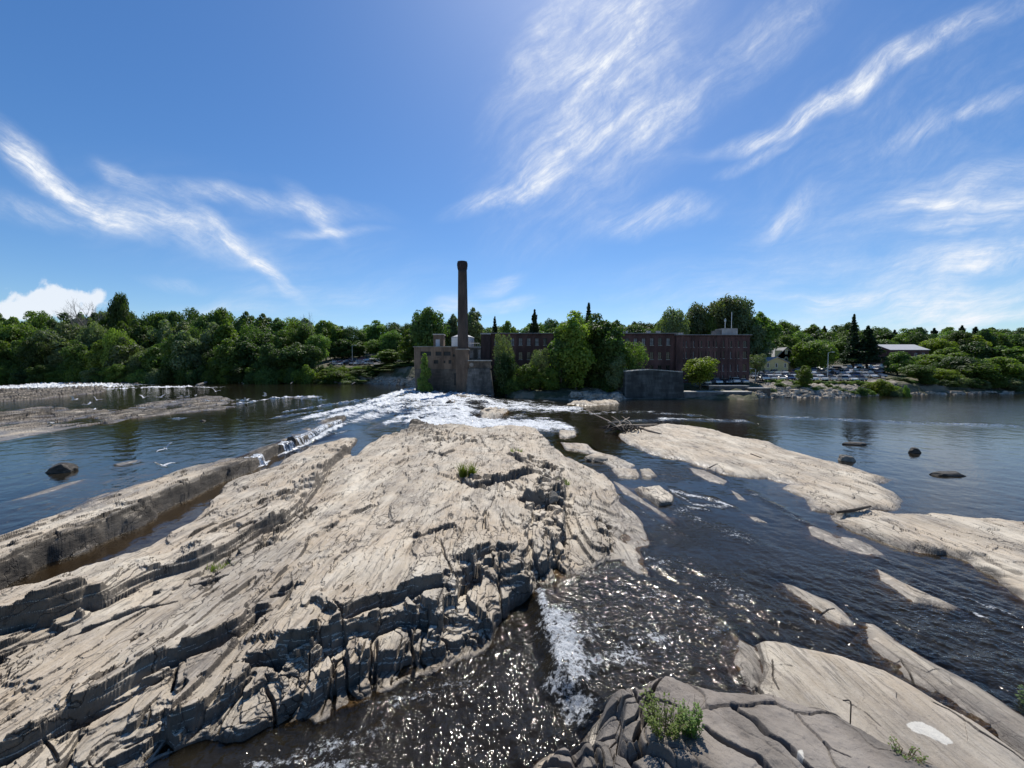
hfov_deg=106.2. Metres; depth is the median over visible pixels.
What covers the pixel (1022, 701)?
leafy twig
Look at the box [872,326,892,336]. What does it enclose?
broadleaf tree
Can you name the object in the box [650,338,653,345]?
window
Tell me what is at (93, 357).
broadleaf tree
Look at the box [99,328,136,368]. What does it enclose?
broadleaf tree
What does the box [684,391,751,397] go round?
retaining wall
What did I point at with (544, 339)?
window
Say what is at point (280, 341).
broadleaf tree
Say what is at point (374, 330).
broadleaf tree
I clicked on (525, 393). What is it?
bank
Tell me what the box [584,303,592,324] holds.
spruce tree
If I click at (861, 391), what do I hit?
bush
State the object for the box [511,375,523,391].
bush
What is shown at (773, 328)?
broadleaf tree
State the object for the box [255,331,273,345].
broadleaf tree
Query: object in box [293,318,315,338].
broadleaf tree
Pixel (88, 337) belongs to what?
broadleaf tree
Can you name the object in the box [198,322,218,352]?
broadleaf tree
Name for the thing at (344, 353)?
broadleaf tree
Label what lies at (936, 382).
broadleaf tree
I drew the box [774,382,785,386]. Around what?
bush
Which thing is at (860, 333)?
broadleaf tree
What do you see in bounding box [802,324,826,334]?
broadleaf tree
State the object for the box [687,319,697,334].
broadleaf tree
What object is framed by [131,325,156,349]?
broadleaf tree
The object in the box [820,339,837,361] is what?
broadleaf tree
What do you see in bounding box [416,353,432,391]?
young tree
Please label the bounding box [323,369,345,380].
bush
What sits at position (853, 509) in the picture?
driftwood log
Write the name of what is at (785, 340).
broadleaf tree
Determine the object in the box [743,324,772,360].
broadleaf tree
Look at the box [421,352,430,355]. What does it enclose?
window
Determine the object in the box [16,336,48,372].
broadleaf tree
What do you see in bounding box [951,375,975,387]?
bush
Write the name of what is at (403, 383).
riverside rubble
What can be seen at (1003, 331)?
broadleaf tree
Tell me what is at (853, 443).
boulder
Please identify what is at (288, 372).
bush
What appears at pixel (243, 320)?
broadleaf tree
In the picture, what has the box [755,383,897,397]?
bank rubble
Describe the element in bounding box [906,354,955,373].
broadleaf tree
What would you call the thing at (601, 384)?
bush
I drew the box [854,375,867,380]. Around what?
parked suv
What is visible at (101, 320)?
broadleaf tree
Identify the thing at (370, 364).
parking lot
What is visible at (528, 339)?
window
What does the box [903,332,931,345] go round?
broadleaf tree
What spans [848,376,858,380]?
parked car
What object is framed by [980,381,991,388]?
broadleaf tree
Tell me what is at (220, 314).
broadleaf tree
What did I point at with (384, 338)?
broadleaf tree
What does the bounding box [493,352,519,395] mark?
broadleaf tree
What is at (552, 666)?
river
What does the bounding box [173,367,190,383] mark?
bush
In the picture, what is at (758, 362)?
sparse tree
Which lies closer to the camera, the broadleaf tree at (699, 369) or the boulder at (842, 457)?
the boulder at (842, 457)
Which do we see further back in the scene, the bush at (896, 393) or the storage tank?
the storage tank
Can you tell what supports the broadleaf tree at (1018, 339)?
on the bank
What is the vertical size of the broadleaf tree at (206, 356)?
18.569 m
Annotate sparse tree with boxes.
[492,332,514,394]
[530,348,549,389]
[624,341,648,369]
[749,354,767,379]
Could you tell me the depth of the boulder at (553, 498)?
21.08 m
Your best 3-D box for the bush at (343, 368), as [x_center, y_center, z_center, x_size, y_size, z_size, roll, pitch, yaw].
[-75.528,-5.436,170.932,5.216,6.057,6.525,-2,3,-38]
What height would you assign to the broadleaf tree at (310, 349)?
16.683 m
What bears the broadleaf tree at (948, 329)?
on the bank
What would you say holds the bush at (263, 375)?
on the bank
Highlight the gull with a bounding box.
[154,462,171,466]
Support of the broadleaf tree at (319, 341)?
on the bank
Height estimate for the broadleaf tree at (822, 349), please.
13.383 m
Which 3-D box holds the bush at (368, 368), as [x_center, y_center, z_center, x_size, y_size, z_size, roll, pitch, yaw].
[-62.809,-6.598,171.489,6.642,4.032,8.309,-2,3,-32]
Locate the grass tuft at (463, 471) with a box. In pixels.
[452,462,476,477]
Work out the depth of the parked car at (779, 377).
114.58 m
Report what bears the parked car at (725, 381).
on the bank
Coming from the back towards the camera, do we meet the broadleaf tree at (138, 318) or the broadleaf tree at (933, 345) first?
the broadleaf tree at (138, 318)
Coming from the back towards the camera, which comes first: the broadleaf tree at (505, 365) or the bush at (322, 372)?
the bush at (322, 372)
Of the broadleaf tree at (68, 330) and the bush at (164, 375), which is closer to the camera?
the bush at (164, 375)
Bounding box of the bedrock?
[0,381,1023,767]
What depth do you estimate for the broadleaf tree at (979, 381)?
116.44 m
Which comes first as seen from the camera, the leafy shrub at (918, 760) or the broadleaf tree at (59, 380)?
the leafy shrub at (918, 760)
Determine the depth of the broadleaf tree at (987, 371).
119.10 m
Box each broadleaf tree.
[0,313,8,322]
[0,322,36,343]
[0,324,19,341]
[0,340,17,365]
[0,340,26,369]
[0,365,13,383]
[2,316,27,329]
[11,369,29,383]
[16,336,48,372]
[20,311,37,327]
[20,326,49,340]
[23,329,66,367]
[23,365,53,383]
[29,310,60,329]
[43,319,58,330]
[43,370,67,382]
[44,338,77,368]
[45,312,76,327]
[53,320,90,348]
[54,370,71,382]
[55,339,89,370]
[66,326,99,350]
[73,312,86,326]
[78,321,106,350]
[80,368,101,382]
[82,311,109,327]
[84,340,106,377]
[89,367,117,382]
[99,321,130,339]
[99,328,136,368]
[100,316,110,330]
[102,336,143,372]
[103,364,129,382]
[106,292,134,328]
[118,365,141,381]
[122,319,150,352]
[126,348,148,374]
[130,311,139,321]
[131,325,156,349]
[137,344,165,371]
[138,311,156,326]
[144,310,178,331]
[146,319,171,346]
[158,334,195,374]
[162,320,199,341]
[163,310,191,329]
[168,330,204,373]
[168,368,185,383]
[182,307,200,323]
[186,326,208,351]
[190,313,217,332]
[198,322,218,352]
[201,349,220,370]
[206,319,238,349]
[206,338,244,373]
[208,307,235,325]
[221,364,244,383]
[229,335,263,374]
[232,311,255,336]
[239,324,265,370]
[250,313,272,331]
[251,343,278,371]
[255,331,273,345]
[260,317,289,337]
[262,349,287,376]
[269,330,297,349]
[276,342,312,370]
[284,316,299,330]
[286,322,316,344]
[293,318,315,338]
[298,344,322,368]
[305,334,331,367]
[312,320,341,360]
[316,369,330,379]
[324,337,340,359]
[329,339,354,359]
[330,326,353,357]
[341,326,367,357]
[346,340,368,358]
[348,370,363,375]
[360,324,370,353]
[363,339,382,354]
[364,320,385,352]
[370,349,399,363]
[378,329,401,351]
[380,322,404,337]
[387,335,405,351]
[397,335,414,361]
[403,323,411,332]
[403,329,410,336]
[409,307,450,345]
[441,314,457,345]
[457,307,483,346]
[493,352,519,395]
[502,320,516,332]
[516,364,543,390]
[519,323,545,332]
[538,322,544,331]
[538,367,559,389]
[543,318,558,331]
[546,327,555,332]
[547,325,574,388]
[548,310,596,390]
[584,313,620,385]
[594,322,630,373]
[604,356,627,389]
[612,320,625,330]
[622,324,636,332]
[629,323,652,332]
[638,321,654,330]
[653,320,665,332]
[659,306,689,334]
[682,356,718,389]
[685,302,712,334]
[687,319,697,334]
[700,312,716,334]
[708,294,738,329]
[725,295,756,341]
[743,311,783,356]
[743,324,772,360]
[773,339,790,349]
[777,319,795,332]
[777,328,795,340]
[779,334,800,349]
[788,341,814,367]
[789,323,804,332]
[793,331,809,339]
[795,365,812,384]
[796,340,839,369]
[801,336,819,358]
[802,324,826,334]
[810,331,824,339]
[818,332,841,340]
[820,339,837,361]
[826,325,838,334]
[830,336,846,363]
[836,322,859,334]
[836,330,848,360]
[857,330,872,337]
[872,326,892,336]
[876,331,900,339]
[876,339,899,343]
[882,351,920,374]
[885,377,909,381]
[892,337,908,343]
[895,328,915,342]
[897,364,937,380]
[899,368,964,379]
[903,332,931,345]
[905,380,918,383]
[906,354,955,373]
[907,327,937,338]
[917,377,937,384]
[918,338,958,354]
[926,377,938,383]
[928,356,987,380]
[932,347,976,358]
[937,331,953,337]
[938,327,953,334]
[938,330,972,337]
[942,331,972,345]
[943,362,1001,381]
[957,341,998,360]
[961,335,991,349]
[966,378,986,388]
[975,328,1000,347]
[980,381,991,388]
[984,356,1023,379]
[989,346,1014,357]
[989,375,1011,389]
[991,332,1016,348]
[994,329,1015,332]
[997,346,1023,363]
[1003,369,1023,380]
[1005,380,1022,388]
[1008,334,1023,348]
[1013,327,1023,333]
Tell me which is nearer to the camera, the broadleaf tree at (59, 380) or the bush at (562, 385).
the bush at (562, 385)
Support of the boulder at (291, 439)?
in the river
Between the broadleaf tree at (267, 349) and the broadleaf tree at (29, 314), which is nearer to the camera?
the broadleaf tree at (267, 349)
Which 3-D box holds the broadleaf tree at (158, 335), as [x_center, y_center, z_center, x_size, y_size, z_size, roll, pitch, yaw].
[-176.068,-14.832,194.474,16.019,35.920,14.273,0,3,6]
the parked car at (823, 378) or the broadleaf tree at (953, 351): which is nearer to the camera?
the parked car at (823, 378)
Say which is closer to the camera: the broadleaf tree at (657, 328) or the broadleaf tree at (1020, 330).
the broadleaf tree at (657, 328)
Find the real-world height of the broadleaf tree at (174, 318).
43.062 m
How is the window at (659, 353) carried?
in the mill building at (660, 350)
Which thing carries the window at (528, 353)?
in the mill building at (660, 350)
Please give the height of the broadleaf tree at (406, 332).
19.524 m
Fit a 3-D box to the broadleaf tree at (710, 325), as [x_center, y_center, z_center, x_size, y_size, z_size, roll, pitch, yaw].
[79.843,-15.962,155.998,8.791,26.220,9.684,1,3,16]
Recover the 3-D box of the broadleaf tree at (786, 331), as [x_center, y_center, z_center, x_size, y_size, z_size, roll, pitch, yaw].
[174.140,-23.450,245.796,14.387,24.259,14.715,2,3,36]
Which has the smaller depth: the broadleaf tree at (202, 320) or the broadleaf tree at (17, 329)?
the broadleaf tree at (17, 329)
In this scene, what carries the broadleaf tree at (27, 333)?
on the bedrock
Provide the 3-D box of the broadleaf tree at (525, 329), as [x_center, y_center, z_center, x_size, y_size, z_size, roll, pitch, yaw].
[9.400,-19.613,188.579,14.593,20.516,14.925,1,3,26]
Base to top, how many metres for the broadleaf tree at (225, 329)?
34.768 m
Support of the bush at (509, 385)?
on the bank
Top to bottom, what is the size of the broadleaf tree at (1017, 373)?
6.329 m
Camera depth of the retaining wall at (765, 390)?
101.68 m
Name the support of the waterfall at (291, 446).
on the river
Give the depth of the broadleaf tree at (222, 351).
167.13 m
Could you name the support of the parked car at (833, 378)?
on the parking lot at (752, 379)
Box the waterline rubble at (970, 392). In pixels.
[910,391,1013,394]
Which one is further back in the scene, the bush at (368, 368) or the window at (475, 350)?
the bush at (368, 368)
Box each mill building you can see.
[490,333,676,380]
[674,335,751,382]
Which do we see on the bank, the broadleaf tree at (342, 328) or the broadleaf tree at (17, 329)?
the broadleaf tree at (342, 328)
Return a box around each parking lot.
[329,360,410,365]
[749,365,885,381]
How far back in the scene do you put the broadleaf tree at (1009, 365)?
121.63 m
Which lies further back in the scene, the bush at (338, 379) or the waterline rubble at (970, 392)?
the bush at (338, 379)
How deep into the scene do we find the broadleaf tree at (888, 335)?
271.85 m
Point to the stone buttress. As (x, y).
(479, 378)
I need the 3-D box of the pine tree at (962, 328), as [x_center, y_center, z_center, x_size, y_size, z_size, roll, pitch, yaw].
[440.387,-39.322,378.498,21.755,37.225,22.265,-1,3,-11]
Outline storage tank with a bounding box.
[451,335,473,346]
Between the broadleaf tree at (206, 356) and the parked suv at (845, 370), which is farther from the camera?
the broadleaf tree at (206, 356)
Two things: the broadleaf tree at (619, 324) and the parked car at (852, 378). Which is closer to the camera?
the parked car at (852, 378)
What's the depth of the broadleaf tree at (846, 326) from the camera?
345.53 m
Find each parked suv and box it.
[709,378,722,383]
[727,377,740,383]
[759,375,769,379]
[785,375,795,379]
[837,375,848,380]
[839,369,852,372]
[849,372,860,375]
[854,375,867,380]
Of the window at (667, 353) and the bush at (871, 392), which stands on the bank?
the bush at (871, 392)
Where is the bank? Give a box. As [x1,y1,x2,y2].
[33,351,1023,402]
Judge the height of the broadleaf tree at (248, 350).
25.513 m
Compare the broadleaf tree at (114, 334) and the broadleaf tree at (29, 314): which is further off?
the broadleaf tree at (29, 314)
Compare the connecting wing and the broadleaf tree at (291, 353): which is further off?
the broadleaf tree at (291, 353)
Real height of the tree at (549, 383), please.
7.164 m
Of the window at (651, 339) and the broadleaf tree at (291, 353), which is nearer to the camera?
the window at (651, 339)
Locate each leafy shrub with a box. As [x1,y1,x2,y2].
[639,684,689,742]
[675,694,705,738]
[888,736,928,763]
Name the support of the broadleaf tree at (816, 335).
on the bank
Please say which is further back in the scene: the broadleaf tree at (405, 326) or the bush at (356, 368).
the broadleaf tree at (405, 326)
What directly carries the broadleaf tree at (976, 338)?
on the bank
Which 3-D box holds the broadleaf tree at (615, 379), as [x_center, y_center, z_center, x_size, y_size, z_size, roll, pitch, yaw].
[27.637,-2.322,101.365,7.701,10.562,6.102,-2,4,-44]
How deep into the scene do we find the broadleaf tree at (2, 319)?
229.18 m
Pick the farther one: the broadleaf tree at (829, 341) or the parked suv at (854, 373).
the broadleaf tree at (829, 341)
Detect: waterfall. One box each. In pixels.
[244,454,266,466]
[281,441,295,450]
[295,420,341,445]
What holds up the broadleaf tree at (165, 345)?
on the bank
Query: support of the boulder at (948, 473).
in the river
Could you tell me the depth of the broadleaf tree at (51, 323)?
192.02 m
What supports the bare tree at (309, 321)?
on the bank
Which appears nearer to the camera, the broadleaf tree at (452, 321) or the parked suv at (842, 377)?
the parked suv at (842, 377)
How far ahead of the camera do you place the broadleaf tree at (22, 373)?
166.57 m
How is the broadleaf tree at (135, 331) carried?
on the bedrock
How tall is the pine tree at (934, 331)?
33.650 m
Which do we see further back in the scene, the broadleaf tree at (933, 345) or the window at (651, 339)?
the broadleaf tree at (933, 345)
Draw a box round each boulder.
[45,462,78,484]
[287,436,295,447]
[548,491,558,504]
[586,456,607,462]
[838,454,855,461]
[842,442,866,444]
[908,447,920,452]
[929,471,964,476]
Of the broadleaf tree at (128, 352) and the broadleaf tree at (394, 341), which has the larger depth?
the broadleaf tree at (394, 341)
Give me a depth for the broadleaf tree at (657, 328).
157.62 m
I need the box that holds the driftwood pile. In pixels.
[589,411,661,433]
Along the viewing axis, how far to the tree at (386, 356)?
173.66 m
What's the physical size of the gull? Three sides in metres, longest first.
1.547 x 0.670 x 0.302 m
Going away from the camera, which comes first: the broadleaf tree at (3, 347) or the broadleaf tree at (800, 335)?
the broadleaf tree at (3, 347)
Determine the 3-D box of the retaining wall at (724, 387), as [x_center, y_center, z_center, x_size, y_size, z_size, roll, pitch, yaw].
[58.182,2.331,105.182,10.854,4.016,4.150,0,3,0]
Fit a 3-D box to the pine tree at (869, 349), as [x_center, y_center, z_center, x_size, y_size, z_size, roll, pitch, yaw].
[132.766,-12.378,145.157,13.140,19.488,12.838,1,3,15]
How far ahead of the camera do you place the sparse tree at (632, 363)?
102.76 m
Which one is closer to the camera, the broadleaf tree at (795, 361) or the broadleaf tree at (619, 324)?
the broadleaf tree at (795, 361)
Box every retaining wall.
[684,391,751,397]
[702,385,748,389]
[745,387,770,395]
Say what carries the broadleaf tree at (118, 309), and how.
on the bank
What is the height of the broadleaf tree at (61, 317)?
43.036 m
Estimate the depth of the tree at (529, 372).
101.02 m
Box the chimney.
[455,261,469,391]
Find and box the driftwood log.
[836,505,871,512]
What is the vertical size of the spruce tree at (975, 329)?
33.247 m
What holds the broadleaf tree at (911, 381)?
on the bank
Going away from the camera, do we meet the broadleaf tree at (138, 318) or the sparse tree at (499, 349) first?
the sparse tree at (499, 349)
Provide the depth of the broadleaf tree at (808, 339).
205.08 m
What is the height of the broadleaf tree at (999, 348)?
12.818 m
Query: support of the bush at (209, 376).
on the bank
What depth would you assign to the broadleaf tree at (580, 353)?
100.33 m
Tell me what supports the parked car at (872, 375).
on the parking lot at (752, 379)
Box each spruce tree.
[491,316,497,332]
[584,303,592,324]
[840,313,859,364]
[971,326,978,334]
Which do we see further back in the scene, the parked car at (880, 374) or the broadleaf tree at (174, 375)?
the broadleaf tree at (174, 375)
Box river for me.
[0,382,1023,767]
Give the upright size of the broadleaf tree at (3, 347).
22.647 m
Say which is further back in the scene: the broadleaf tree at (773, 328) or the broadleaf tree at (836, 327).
the broadleaf tree at (836, 327)
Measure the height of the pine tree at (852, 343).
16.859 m
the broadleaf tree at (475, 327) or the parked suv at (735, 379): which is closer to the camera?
the parked suv at (735, 379)
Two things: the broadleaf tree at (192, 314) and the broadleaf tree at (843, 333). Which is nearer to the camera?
the broadleaf tree at (192, 314)
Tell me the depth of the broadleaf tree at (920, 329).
340.10 m
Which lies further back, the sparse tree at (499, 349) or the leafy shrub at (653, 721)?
the sparse tree at (499, 349)
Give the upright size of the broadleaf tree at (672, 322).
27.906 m
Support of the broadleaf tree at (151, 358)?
on the bedrock
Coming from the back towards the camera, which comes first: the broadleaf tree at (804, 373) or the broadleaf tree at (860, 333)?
the broadleaf tree at (860, 333)
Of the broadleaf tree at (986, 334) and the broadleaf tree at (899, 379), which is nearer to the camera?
the broadleaf tree at (899, 379)
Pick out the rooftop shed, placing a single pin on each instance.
(727, 331)
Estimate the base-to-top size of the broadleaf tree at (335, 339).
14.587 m
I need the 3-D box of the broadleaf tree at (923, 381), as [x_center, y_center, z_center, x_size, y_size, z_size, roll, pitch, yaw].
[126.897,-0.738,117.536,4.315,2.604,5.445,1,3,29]
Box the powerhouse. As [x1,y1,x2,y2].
[413,334,468,390]
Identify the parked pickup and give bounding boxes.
[770,369,780,372]
[815,369,828,373]
[860,369,873,372]
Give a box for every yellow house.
[749,357,789,371]
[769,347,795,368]
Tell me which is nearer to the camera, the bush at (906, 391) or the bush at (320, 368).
the bush at (906, 391)
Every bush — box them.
[7,364,23,383]
[36,369,59,382]
[62,364,89,382]
[125,369,147,383]
[142,368,160,383]
[156,364,174,383]
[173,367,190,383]
[184,365,206,383]
[201,366,222,383]
[242,367,255,383]
[253,365,284,383]
[283,365,301,383]
[290,365,317,383]
[313,365,324,377]
[319,379,337,383]
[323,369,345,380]
[330,376,343,381]
[339,365,348,371]
[340,376,360,380]
[340,379,362,383]
[350,366,362,369]
[363,365,375,371]
[500,376,517,394]
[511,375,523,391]
[553,378,570,389]
[590,377,613,392]
[764,380,781,382]
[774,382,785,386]
[798,384,810,387]
[849,380,864,384]
[856,387,869,396]
[860,379,894,395]
[868,389,876,395]
[890,388,903,396]
[902,385,911,396]
[937,379,956,386]
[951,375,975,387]
[1005,378,1023,391]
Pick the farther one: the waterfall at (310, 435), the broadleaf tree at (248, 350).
the broadleaf tree at (248, 350)
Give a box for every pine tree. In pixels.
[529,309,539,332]
[836,332,862,367]
[841,325,887,368]
[930,328,939,336]
[958,325,967,332]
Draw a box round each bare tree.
[54,299,107,328]
[298,315,314,332]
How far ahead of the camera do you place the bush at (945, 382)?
117.82 m
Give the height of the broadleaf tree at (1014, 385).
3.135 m
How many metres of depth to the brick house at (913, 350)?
178.82 m
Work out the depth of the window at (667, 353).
115.92 m
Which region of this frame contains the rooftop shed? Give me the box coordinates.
[711,328,737,334]
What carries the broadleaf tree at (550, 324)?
on the bank
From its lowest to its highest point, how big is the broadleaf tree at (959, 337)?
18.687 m
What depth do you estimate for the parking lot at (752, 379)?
122.19 m
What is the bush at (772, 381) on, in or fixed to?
on the bank
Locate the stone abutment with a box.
[619,369,683,398]
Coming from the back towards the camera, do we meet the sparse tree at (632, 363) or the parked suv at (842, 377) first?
the parked suv at (842, 377)
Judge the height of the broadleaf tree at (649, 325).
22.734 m
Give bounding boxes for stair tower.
[480,333,490,359]
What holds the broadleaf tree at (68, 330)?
on the bedrock
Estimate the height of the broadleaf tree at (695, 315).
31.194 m
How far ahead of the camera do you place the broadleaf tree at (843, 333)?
285.83 m
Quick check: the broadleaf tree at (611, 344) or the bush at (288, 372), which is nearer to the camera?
the broadleaf tree at (611, 344)
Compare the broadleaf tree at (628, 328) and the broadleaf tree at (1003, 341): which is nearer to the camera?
the broadleaf tree at (628, 328)
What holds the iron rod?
on the bedrock
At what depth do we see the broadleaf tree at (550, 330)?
160.13 m
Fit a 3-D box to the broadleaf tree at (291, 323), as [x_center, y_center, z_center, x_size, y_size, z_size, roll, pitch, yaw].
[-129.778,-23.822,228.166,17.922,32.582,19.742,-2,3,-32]
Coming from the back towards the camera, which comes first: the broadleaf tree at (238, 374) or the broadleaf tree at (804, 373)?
the broadleaf tree at (238, 374)
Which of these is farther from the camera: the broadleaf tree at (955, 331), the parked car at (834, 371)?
the broadleaf tree at (955, 331)
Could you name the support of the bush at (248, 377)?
on the bank
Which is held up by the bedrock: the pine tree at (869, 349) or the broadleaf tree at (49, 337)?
the broadleaf tree at (49, 337)
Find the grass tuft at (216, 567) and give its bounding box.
[207,560,236,572]
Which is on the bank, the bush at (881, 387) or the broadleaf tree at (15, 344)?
the bush at (881, 387)
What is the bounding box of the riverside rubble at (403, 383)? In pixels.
[316,376,414,384]
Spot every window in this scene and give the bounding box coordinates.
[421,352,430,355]
[474,349,476,358]
[527,338,530,345]
[527,352,530,359]
[535,338,538,345]
[543,338,546,345]
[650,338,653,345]
[658,338,661,345]
[658,352,661,359]
[666,352,669,359]
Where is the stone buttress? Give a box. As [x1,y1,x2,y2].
[466,360,494,396]
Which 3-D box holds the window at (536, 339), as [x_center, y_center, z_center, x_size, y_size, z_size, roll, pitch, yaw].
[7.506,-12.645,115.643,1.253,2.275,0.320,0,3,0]
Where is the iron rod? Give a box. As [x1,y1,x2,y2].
[843,699,851,723]
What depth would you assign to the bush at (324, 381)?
163.25 m
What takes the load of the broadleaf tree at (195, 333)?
on the bedrock
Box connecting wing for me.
[469,343,480,359]
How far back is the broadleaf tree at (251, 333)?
182.26 m
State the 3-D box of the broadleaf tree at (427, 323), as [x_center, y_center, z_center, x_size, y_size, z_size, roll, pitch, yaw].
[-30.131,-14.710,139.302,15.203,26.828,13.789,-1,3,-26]
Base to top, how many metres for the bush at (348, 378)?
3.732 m
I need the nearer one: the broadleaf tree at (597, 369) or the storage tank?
the broadleaf tree at (597, 369)
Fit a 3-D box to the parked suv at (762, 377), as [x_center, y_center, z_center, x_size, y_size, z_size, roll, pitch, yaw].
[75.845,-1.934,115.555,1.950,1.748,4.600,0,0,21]
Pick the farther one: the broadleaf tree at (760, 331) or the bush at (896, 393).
the broadleaf tree at (760, 331)
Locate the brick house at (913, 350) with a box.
[862,344,929,364]
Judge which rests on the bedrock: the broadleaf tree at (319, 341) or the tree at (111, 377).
the tree at (111, 377)
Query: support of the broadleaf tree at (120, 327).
on the bedrock
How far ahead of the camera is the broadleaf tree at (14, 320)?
202.32 m
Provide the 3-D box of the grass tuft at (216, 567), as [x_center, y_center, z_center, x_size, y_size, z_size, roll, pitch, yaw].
[-11.076,6.934,14.656,1.089,0.338,0.556,0,3,9]
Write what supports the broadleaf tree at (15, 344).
on the bedrock
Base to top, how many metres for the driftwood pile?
1.339 m
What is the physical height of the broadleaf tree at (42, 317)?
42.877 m
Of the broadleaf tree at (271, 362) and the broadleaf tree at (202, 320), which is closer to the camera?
the broadleaf tree at (271, 362)
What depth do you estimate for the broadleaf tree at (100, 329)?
185.80 m
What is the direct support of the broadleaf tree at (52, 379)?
on the bank
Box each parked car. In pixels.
[719,379,732,383]
[735,379,749,383]
[769,375,777,379]
[777,375,786,379]
[815,376,828,380]
[827,376,837,380]
[829,370,841,373]
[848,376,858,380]
[865,373,877,377]
[875,373,887,376]
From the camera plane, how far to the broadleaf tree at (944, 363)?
123.08 m
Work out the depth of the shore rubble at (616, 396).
92.06 m
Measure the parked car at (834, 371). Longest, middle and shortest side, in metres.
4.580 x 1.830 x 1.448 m
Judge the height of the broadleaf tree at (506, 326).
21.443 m
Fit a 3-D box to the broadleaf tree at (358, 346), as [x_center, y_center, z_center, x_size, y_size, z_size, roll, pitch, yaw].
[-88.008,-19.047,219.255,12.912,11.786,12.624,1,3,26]
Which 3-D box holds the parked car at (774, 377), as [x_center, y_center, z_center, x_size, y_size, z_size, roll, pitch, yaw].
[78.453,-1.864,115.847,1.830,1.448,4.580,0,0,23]
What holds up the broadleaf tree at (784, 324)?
on the bank
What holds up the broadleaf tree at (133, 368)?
on the bedrock
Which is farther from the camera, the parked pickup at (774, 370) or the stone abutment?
the parked pickup at (774, 370)
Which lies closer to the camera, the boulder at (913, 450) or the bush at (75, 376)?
the boulder at (913, 450)
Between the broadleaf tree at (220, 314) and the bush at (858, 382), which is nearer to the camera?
the bush at (858, 382)
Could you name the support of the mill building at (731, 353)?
on the bank
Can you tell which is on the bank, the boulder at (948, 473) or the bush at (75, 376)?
the bush at (75, 376)
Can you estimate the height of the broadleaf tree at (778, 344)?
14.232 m
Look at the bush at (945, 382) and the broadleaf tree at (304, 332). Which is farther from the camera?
the broadleaf tree at (304, 332)
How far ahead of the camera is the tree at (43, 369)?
165.00 m
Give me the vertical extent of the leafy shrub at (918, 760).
0.202 m
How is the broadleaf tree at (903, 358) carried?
on the bank
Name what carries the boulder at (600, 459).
on the bedrock
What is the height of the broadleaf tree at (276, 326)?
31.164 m
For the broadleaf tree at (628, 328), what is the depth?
157.70 m
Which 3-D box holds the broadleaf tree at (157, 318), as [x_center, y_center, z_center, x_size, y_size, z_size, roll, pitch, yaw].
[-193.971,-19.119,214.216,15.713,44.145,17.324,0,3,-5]
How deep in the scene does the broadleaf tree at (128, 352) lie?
170.96 m
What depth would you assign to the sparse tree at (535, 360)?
102.84 m
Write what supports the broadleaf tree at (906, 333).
on the bank
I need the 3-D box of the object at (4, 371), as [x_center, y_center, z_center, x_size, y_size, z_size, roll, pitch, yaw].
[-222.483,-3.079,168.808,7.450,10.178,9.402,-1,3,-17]
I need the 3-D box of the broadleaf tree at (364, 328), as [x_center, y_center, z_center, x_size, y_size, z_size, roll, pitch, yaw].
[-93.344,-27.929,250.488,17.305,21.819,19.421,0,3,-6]
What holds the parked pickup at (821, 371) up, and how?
on the parking lot at (752, 379)
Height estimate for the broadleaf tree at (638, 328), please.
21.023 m
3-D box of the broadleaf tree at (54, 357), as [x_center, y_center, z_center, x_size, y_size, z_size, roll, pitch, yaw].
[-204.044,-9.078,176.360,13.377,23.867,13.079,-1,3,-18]
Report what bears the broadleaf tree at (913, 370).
on the bank
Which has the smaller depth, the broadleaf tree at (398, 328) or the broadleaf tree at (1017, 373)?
the broadleaf tree at (1017, 373)
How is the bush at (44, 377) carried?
on the bank
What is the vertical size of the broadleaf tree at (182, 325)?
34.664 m
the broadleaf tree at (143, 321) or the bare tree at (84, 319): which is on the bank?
the bare tree at (84, 319)
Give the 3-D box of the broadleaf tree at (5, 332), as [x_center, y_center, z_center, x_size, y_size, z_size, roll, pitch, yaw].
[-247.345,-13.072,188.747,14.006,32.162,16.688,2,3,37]
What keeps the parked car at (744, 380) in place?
on the bank
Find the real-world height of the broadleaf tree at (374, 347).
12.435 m
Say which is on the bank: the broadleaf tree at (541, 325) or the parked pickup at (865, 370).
the broadleaf tree at (541, 325)
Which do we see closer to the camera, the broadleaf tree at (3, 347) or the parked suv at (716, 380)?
the parked suv at (716, 380)
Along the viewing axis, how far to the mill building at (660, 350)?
115.65 m
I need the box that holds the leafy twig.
[1016,684,1023,714]
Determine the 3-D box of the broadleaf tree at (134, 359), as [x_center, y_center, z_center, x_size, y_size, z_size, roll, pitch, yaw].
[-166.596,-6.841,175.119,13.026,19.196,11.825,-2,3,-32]
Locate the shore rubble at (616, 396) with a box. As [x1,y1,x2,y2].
[568,391,622,401]
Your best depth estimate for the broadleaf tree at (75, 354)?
170.41 m
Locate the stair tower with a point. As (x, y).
(485, 346)
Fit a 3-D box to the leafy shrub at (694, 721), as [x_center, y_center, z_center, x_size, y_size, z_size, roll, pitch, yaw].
[3.244,5.991,6.952,0.486,0.760,0.516,2,3,37]
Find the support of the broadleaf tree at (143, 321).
on the bedrock
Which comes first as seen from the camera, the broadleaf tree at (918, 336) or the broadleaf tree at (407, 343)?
the broadleaf tree at (407, 343)
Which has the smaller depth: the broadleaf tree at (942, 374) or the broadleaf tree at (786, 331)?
the broadleaf tree at (942, 374)

